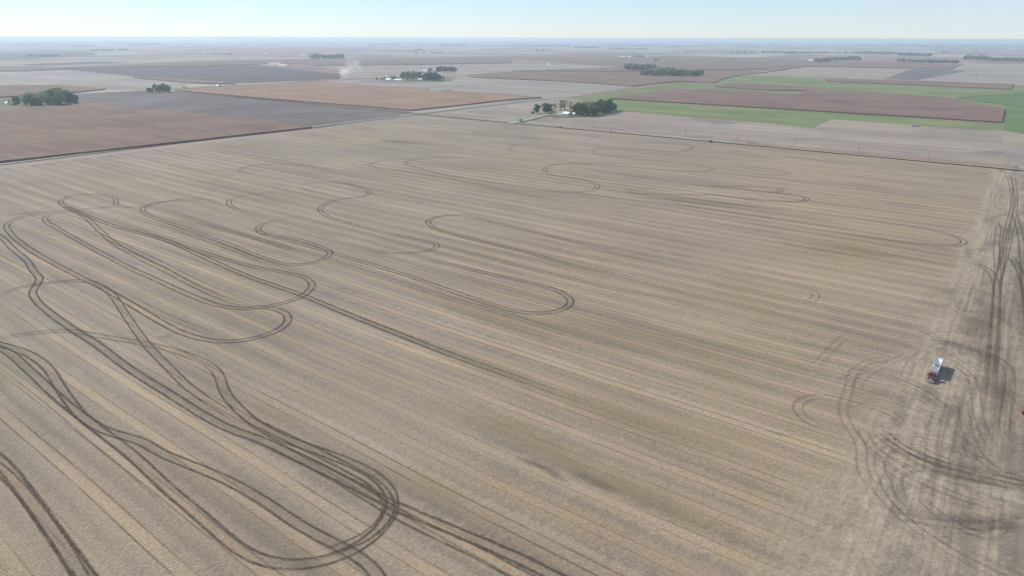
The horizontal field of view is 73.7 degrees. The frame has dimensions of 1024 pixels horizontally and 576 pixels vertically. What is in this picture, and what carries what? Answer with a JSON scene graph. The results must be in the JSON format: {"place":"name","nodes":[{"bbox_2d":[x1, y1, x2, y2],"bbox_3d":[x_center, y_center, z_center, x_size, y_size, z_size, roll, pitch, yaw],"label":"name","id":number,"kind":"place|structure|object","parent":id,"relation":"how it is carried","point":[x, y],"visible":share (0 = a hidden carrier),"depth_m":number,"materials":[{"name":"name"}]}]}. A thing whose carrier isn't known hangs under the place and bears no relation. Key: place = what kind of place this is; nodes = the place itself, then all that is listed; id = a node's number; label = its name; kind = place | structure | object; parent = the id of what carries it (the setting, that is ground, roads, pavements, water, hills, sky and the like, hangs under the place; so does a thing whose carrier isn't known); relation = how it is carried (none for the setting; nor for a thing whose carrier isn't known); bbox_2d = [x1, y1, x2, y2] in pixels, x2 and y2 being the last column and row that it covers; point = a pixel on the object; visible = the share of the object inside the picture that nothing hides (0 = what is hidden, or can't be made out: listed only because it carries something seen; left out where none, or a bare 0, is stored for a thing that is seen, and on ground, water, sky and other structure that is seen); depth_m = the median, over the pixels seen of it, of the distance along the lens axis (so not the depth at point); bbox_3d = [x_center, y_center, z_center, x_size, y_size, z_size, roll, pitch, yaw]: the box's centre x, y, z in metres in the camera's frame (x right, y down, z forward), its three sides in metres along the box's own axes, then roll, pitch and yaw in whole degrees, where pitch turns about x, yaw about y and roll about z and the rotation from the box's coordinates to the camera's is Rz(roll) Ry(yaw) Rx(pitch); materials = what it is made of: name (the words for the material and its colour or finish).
{"place":"outdoors","nodes":[
{"label":"outdoors","id":0,"kind":"place"},
{"bbox_2d":[0,96,85,105],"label":"farmyard grass","id":1,"kind":"structure","parent":0,"point":[3,101],"depth_m":1335.28,"materials":[{"name":"plant"}]},
{"bbox_2d":[11,96,20,104],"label":"broadleaf tree","id":2,"kind":"object","parent":1,"relation":"on","point":[16,100],"visible":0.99,"depth_m":1255.30,"materials":[{"name":"green plant"}]},
{"bbox_2d":[20,92,34,104],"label":"broadleaf tree","id":3,"kind":"object","parent":1,"relation":"on","point":[27,96],"visible":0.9,"depth_m":1243.89,"materials":[{"name":"green plant"}]},
{"bbox_2d":[29,97,36,105],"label":"broadleaf tree","id":4,"kind":"object","parent":1,"relation":"on","point":[32,99],"visible":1,"depth_m":1241.75,"materials":[{"name":"green plant"}]},
{"bbox_2d":[35,99,42,105],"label":"broadleaf tree","id":5,"kind":"object","parent":1,"relation":"on","point":[38,102],"visible":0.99,"depth_m":1241.84,"materials":[{"name":"green plant"}]},
{"bbox_2d":[40,90,44,100],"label":"broadleaf tree","id":6,"kind":"object","parent":1,"relation":"on","point":[41,96],"visible":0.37,"depth_m":1278.36,"materials":[{"name":"green plant"}]},
{"bbox_2d":[42,95,51,104],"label":"broadleaf tree","id":7,"kind":"object","parent":1,"relation":"on","point":[47,99],"visible":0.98,"depth_m":1249.96,"materials":[{"name":"green plant"}]},
{"bbox_2d":[43,88,54,97],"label":"broadleaf tree","id":8,"kind":"object","parent":1,"relation":"on","point":[49,92],"visible":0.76,"depth_m":1258.60,"materials":[{"name":"green plant"}]},
{"bbox_2d":[50,95,58,104],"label":"broadleaf tree","id":9,"kind":"object","parent":1,"relation":"on","point":[54,98],"visible":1,"depth_m":1246.99,"materials":[{"name":"green plant"}]},
{"bbox_2d":[53,90,66,103],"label":"broadleaf tree","id":10,"kind":"object","parent":1,"relation":"on","point":[61,97],"visible":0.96,"depth_m":1258.50,"materials":[{"name":"green plant"}]},
{"bbox_2d":[62,89,67,103],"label":"broadleaf tree","id":11,"kind":"object","parent":1,"relation":"on","point":[65,93],"visible":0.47,"depth_m":1284.02,"materials":[{"name":"green plant"}]},
{"bbox_2d":[66,92,74,102],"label":"broadleaf tree","id":12,"kind":"object","parent":1,"relation":"on","point":[69,96],"visible":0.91,"depth_m":1293.48,"materials":[{"name":"green plant"}]},
{"bbox_2d":[71,95,78,103],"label":"broadleaf tree","id":13,"kind":"object","parent":1,"relation":"on","point":[75,98],"visible":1,"depth_m":1292.28,"materials":[{"name":"green plant"}]},
{"bbox_2d":[0,52,95,59],"bbox_3d":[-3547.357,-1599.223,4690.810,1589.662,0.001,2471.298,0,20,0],"label":"dark field","id":14,"kind":"structure","parent":0,"point":[8,56],"depth_m":4898.19,"materials":[{"name":"soil"}]},
{"bbox_2d":[0,85,105,97],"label":"corn field","id":15,"kind":"structure","parent":0,"point":[11,90],"depth_m":1628.58,"materials":[{"name":"brown soil"}]},
{"bbox_2d":[19,61,123,65],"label":"dark field","id":16,"kind":"structure","parent":0,"point":[78,63],"depth_m":3273.35,"materials":[{"name":"soil"}]},
{"bbox_2d":[0,70,187,89],"bbox_3d":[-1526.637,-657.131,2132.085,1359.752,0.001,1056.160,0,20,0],"label":"pale stubble field","id":17,"kind":"structure","parent":0,"point":[86,79],"depth_m":2001.83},
{"bbox_2d":[1,81,304,98],"bbox_3d":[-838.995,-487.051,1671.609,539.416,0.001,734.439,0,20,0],"label":"road","id":18,"kind":"structure","parent":0,"point":[179,88],"depth_m":1709.62,"materials":[{"name":"grey gravel"}]},
{"bbox_2d":[0,103,311,162],"bbox_3d":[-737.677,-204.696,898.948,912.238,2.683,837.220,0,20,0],"label":"corn field","id":19,"kind":"structure","parent":0,"point":[29,132],"depth_m":938.14,"materials":[{"name":"brown soil"}]},
{"bbox_2d":[0,59,318,70],"bbox_3d":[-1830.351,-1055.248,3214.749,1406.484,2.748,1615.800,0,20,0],"label":"corn field","id":20,"kind":"structure","parent":0,"point":[166,64],"depth_m":3125.95,"materials":[{"name":"soil"}]},
{"bbox_2d":[133,77,235,84],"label":"corn field","id":21,"kind":"structure","parent":0,"point":[191,81],"depth_m":1975.58,"materials":[{"name":"soil"}]},
{"bbox_2d":[2,115,404,163],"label":"road","id":22,"kind":"structure","parent":0,"point":[156,145],"depth_m":758.94,"materials":[{"name":"grey gravel"}]},
{"bbox_2d":[66,65,346,82],"bbox_3d":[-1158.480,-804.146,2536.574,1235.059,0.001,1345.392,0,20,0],"label":"dark tilled field","id":23,"kind":"structure","parent":0,"point":[275,74],"depth_m":2420.07,"materials":[{"name":"soil"}]},
{"bbox_2d":[77,90,409,127],"bbox_3d":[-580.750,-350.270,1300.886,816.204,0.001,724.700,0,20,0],"label":"tilled field","id":24,"kind":"structure","parent":0,"point":[303,114],"depth_m":1242.74,"materials":[{"name":"soil"}]},
{"bbox_2d":[175,81,541,110],"bbox_3d":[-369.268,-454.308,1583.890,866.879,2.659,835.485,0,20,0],"label":"corn field","id":25,"kind":"structure","parent":0,"point":[381,97],"depth_m":1489.13,"materials":[{"name":"brown soil"}]},
{"bbox_2d":[279,57,511,65],"bbox_3d":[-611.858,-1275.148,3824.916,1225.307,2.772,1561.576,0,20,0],"label":"corn field","id":26,"kind":"structure","parent":0,"point":[400,61],"depth_m":3601.22,"materials":[{"name":"brown soil"}]},
{"bbox_2d":[319,64,621,79],"bbox_3d":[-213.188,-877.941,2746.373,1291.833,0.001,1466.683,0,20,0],"label":"mixed field","id":27,"kind":"structure","parent":0,"point":[360,72],"depth_m":2740.18,"materials":[{"name":"soil"}]},
{"bbox_2d":[328,78,630,98],"bbox_3d":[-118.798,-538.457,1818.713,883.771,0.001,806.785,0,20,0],"label":"grey stubble field","id":28,"kind":"structure","parent":0,"point":[549,89],"depth_m":1804.55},
{"bbox_2d":[426,99,540,112],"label":"road","id":29,"kind":"structure","parent":0,"point":[480,106],"depth_m":1267.50,"materials":[{"name":"grey gravel"}]},
{"bbox_2d":[0,116,1023,575],"bbox_3d":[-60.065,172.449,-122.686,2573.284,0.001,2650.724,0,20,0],"label":"stubble field","id":30,"kind":"structure","parent":0,"point":[698,390],"depth_m":272.49,"materials":[{"name":"beige plant"}]},
{"bbox_2d":[0,142,1023,575],"bbox_3d":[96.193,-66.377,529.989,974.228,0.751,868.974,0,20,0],"label":"wheel tracks","id":31,"kind":"object","parent":30,"relation":"on","point":[90,568],"visible":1,"depth_m":227.30},
{"bbox_2d":[922,473,929,479],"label":"worn patch","id":32,"kind":"object","parent":30,"relation":"on","point":[925,476],"visible":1,"depth_m":198.66,"materials":[{"name":"beige soil"}]},
{"bbox_2d":[926,357,943,382],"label":"grain truck","id":33,"kind":"object","parent":30,"relation":"on","point":[935,368],"visible":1,"depth_m":258.78,"materials":[{"name":"red paint"}]},
{"bbox_2d":[980,488,1023,503],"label":"worn patch","id":34,"kind":"object","parent":30,"relation":"on","point":[1002,495],"visible":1,"depth_m":190.10,"materials":[{"name":"beige soil"}]},
{"bbox_2d":[0,39,1023,168],"bbox_3d":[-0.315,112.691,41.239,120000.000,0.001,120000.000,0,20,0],"label":"ground","id":35,"kind":"structure","parent":0,"point":[175,52],"depth_m":5998.35,"materials":[{"name":"soil"}]},
{"bbox_2d":[0,81,308,98],"bbox_3d":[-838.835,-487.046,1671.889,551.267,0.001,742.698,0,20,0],"label":"road verge","id":36,"kind":"structure","parent":35,"relation":"on","point":[175,88],"depth_m":1693.25,"materials":[{"name":"green plant"}]},
{"bbox_2d":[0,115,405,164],"bbox_3d":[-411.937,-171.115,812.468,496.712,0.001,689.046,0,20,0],"label":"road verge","id":37,"kind":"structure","parent":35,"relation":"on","point":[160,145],"depth_m":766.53,"materials":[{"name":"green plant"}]},
{"bbox_2d":[2,115,406,164],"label":"ditch","id":38,"kind":"object","parent":35,"relation":"in","point":[151,146],"visible":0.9,"depth_m":766.24,"materials":[{"name":"brown soil"}]},
{"bbox_2d":[0,114,408,163],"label":"ditch","id":39,"kind":"object","parent":35,"relation":"in","point":[75,154],"visible":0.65,"depth_m":736.19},
{"bbox_2d":[182,92,406,111],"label":"ditch","id":40,"kind":"object","parent":35,"relation":"in","point":[301,102],"visible":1,"depth_m":1316.55,"materials":[{"name":"brown soil"}]},
{"bbox_2d":[376,77,454,81],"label":"farmyard","id":41,"kind":"structure","parent":35,"relation":"on","point":[416,79],"depth_m":2077.25,"materials":[{"name":"green plant"}]},
{"bbox_2d":[399,72,404,78],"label":"broadleaf tree","id":42,"kind":"object","parent":41,"relation":"on","point":[402,75],"visible":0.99,"depth_m":2061.09,"materials":[{"name":"green plant"}]},
{"bbox_2d":[404,71,409,79],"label":"broadleaf tree","id":43,"kind":"object","parent":41,"relation":"on","point":[407,74],"visible":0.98,"depth_m":2044.07,"materials":[{"name":"green plant"}]},
{"bbox_2d":[408,72,414,78],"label":"broadleaf tree","id":44,"kind":"object","parent":41,"relation":"on","point":[411,76],"visible":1,"depth_m":2033.88,"materials":[{"name":"green plant"}]},
{"bbox_2d":[423,72,431,80],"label":"broadleaf tree","id":45,"kind":"object","parent":41,"relation":"on","point":[426,77],"visible":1,"depth_m":2008.52,"materials":[{"name":"green plant"}]},
{"bbox_2d":[427,72,435,80],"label":"broadleaf tree","id":46,"kind":"object","parent":41,"relation":"on","point":[432,75],"visible":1,"depth_m":2005.60,"materials":[{"name":"green plant"}]},
{"bbox_2d":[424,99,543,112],"bbox_3d":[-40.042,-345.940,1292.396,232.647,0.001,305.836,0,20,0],"label":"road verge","id":47,"kind":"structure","parent":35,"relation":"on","point":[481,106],"depth_m":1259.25,"materials":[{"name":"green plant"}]},
{"bbox_2d":[0,39,1023,56],"bbox_3d":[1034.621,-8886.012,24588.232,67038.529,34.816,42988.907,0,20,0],"label":"distant woods","id":48,"kind":"object","parent":35,"relation":"on","point":[652,41],"visible":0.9,"depth_m":12729.04,"materials":[{"name":"green plant"}]},
{"bbox_2d":[507,113,549,123],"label":"farm drive","id":49,"kind":"structure","parent":35,"relation":"on","point":[528,118],"depth_m":1078.37,"materials":[{"name":"beige gravel"}]},
{"bbox_2d":[544,109,615,116],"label":"farmyard","id":50,"kind":"structure","parent":35,"relation":"on","point":[578,115],"depth_m":1136.56,"materials":[{"name":"green plant"}]},
{"bbox_2d":[562,99,568,110],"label":"broadleaf tree","id":51,"kind":"object","parent":50,"relation":"on","point":[564,104],"visible":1,"depth_m":1185.66,"materials":[{"name":"brown plant"}]},
{"bbox_2d":[562,111,572,115],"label":"farm house","id":52,"kind":"structure","parent":50,"relation":"on","point":[565,113],"depth_m":1119.69,"materials":[{"name":"grey"}]},
{"bbox_2d":[571,104,579,112],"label":"broadleaf tree","id":53,"kind":"object","parent":50,"relation":"on","point":[574,108],"visible":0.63,"depth_m":1135.07,"materials":[{"name":"green plant"}]},
{"bbox_2d":[575,103,583,114],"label":"broadleaf tree","id":54,"kind":"object","parent":50,"relation":"on","point":[577,111],"visible":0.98,"depth_m":1123.55,"materials":[{"name":"green plant"}]},
{"bbox_2d":[580,105,586,115],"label":"broadleaf tree","id":55,"kind":"object","parent":50,"relation":"on","point":[583,111],"visible":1,"depth_m":1116.16,"materials":[{"name":"green plant"}]},
{"bbox_2d":[584,107,591,115],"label":"broadleaf tree","id":56,"kind":"object","parent":50,"relation":"on","point":[587,112],"visible":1,"depth_m":1115.26,"materials":[{"name":"green plant"}]},
{"bbox_2d":[590,106,596,114],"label":"broadleaf tree","id":57,"kind":"object","parent":50,"relation":"on","point":[593,110],"visible":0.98,"depth_m":1119.90,"materials":[{"name":"green plant"}]},
{"bbox_2d":[591,101,600,110],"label":"broadleaf tree","id":58,"kind":"object","parent":50,"relation":"on","point":[598,103],"visible":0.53,"depth_m":1152.69,"materials":[{"name":"green plant"}]},
{"bbox_2d":[594,105,600,114],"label":"broadleaf tree","id":59,"kind":"object","parent":50,"relation":"on","point":[599,108],"visible":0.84,"depth_m":1129.00,"materials":[{"name":"green plant"}]},
{"bbox_2d":[601,103,607,113],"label":"broadleaf tree","id":60,"kind":"object","parent":50,"relation":"on","point":[604,107],"visible":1,"depth_m":1145.45,"materials":[{"name":"green plant"}]},
{"bbox_2d":[607,105,612,111],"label":"broadleaf tree","id":61,"kind":"object","parent":50,"relation":"on","point":[610,107],"visible":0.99,"depth_m":1165.31,"materials":[{"name":"green plant"}]},
{"bbox_2d":[658,68,665,75],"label":"broadleaf tree","id":62,"kind":"object","parent":35,"relation":"on","point":[660,71],"visible":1,"depth_m":2279.89,"materials":[{"name":"green plant"}]},
{"bbox_2d":[410,113,1023,170],"bbox_3d":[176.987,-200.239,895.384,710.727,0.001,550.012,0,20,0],"label":"ditch","id":63,"kind":"object","parent":35,"relation":"on","point":[745,144],"visible":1,"depth_m":812.57,"materials":[{"name":"brown soil"}]},
{"bbox_2d":[412,113,1022,170],"bbox_3d":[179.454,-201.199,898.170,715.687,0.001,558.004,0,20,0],"label":"road verge","id":64,"kind":"structure","parent":35,"relation":"on","point":[743,144],"depth_m":812.96,"materials":[{"name":"green plant"}]},
{"bbox_2d":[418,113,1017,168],"bbox_3d":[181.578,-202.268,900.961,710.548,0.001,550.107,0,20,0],"label":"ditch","id":65,"kind":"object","parent":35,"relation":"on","point":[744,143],"visible":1,"depth_m":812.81,"materials":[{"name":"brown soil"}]},
{"bbox_2d":[958,93,1023,97],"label":"ditch","id":66,"kind":"object","parent":35,"relation":"in","point":[990,95],"visible":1,"depth_m":1554.40,"materials":[{"name":"green plant"}]},
{"bbox_2d":[959,98,1023,107],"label":"ditch","id":67,"kind":"object","parent":35,"relation":"in","point":[992,102],"visible":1,"depth_m":1381.23,"materials":[{"name":"green plant"}]},
{"bbox_2d":[962,94,1023,103],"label":"bright green field","id":68,"kind":"structure","parent":35,"relation":"on","point":[1015,98],"depth_m":1475.38,"materials":[{"name":"green plant"}]},
{"bbox_2d":[1002,130,1023,166],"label":"rough field end","id":69,"kind":"structure","parent":35,"relation":"on","point":[1013,146],"depth_m":800.22,"materials":[{"name":"beige soil"}]},
{"bbox_2d":[1005,102,1023,132],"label":"green headland","id":70,"kind":"structure","parent":35,"relation":"on","point":[1014,118],"depth_m":1116.96,"materials":[{"name":"green plant"}]},
{"bbox_2d":[0,0,1023,40],"label":"sky","id":71,"kind":"structure","parent":0,"point":[760,20],"materials":[{"name":"blue"}]},
{"bbox_2d":[509,113,546,123],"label":"farm drive grass","id":72,"kind":"structure","parent":0,"point":[529,119],"depth_m":1079.35,"materials":[{"name":"green plant"}]},
{"bbox_2d":[541,103,549,112],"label":"broadleaf tree","id":73,"kind":"object","parent":72,"relation":"on","point":[545,109],"visible":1,"depth_m":1147.29,"materials":[{"name":"green plant"}]},
{"bbox_2d":[550,111,563,114],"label":"yard gravel","id":74,"kind":"structure","parent":0,"point":[558,112],"depth_m":1150.79,"materials":[{"name":"white gravel"}]},
{"bbox_2d":[512,64,614,69],"bbox_3d":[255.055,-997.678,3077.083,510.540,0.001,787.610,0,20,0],"label":"pale field","id":75,"kind":"structure","parent":0,"point":[536,66],"depth_m":3079.93,"materials":[{"name":"beige soil"}]},
{"bbox_2d":[468,70,767,86],"bbox_3d":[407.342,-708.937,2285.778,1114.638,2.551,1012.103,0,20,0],"label":"corn field","id":76,"kind":"structure","parent":0,"point":[631,79],"depth_m":2206.82,"materials":[{"name":"brown soil"}]},
{"bbox_2d":[512,56,767,71],"bbox_3d":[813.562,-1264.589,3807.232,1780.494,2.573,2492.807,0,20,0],"label":"corn field","id":77,"kind":"structure","parent":0,"point":[692,63],"depth_m":3617.90,"materials":[{"name":"brown plant"}]},
{"bbox_2d":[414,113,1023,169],"bbox_3d":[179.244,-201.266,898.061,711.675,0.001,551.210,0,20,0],"label":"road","id":78,"kind":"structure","parent":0,"point":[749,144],"depth_m":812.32,"materials":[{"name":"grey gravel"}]},
{"bbox_2d":[440,80,1003,164],"bbox_3d":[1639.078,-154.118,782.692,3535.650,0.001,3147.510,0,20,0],"label":"bean stubble field","id":79,"kind":"structure","parent":0,"point":[966,144],"depth_m":936.32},
{"bbox_2d":[533,104,540,111],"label":"broadleaf tree","id":80,"kind":"object","parent":79,"relation":"on","point":[537,107],"visible":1,"depth_m":1155.44,"materials":[{"name":"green plant"}]},
{"bbox_2d":[570,75,1023,133],"bbox_3d":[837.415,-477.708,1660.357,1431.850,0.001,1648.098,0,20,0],"label":"green field","id":81,"kind":"structure","parent":0,"point":[812,119],"depth_m":1319.69,"materials":[{"name":"green plant"}]},
{"bbox_2d":[788,81,824,83],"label":"deep green patch","id":82,"kind":"object","parent":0,"point":[807,82],"visible":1,"depth_m":2001.27,"materials":[{"name":"green plant"}]},
{"bbox_2d":[611,83,1004,122],"bbox_3d":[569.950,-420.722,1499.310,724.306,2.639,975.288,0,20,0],"label":"corn field","id":83,"kind":"structure","parent":0,"point":[814,99],"depth_m":1367.83,"materials":[{"name":"beige soil"}]},
{"bbox_2d":[768,67,907,78],"bbox_3d":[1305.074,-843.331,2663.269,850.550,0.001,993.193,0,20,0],"label":"striped stubble field","id":84,"kind":"structure","parent":0,"point":[848,73],"depth_m":2598.03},
{"bbox_2d":[768,58,962,71],"bbox_3d":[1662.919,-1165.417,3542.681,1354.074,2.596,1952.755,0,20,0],"label":"corn field","id":85,"kind":"structure","parent":0,"point":[775,64],"depth_m":3350.51,"materials":[{"name":"brown soil"}]},
{"bbox_2d":[826,78,1013,89],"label":"corn field","id":86,"kind":"structure","parent":0,"point":[951,84],"depth_m":1940.49,"materials":[{"name":"soil"}]},
{"bbox_2d":[886,69,967,79],"bbox_3d":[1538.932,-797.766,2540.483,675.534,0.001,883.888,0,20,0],"label":"tilled field","id":87,"kind":"structure","parent":0,"point":[915,74],"depth_m":2544.92,"materials":[{"name":"soil"}]},
{"bbox_2d":[918,71,1023,84],"bbox_3d":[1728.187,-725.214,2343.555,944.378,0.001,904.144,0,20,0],"label":"pale stubble field","id":88,"kind":"structure","parent":0,"point":[1011,77],"depth_m":2287.19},
{"bbox_2d":[953,64,1023,70],"bbox_3d":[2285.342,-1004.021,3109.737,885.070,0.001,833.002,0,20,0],"label":"pale striped field","id":89,"kind":"structure","parent":0,"point":[973,67],"depth_m":3103.79,"materials":[{"name":"beige soil"}]}
]}

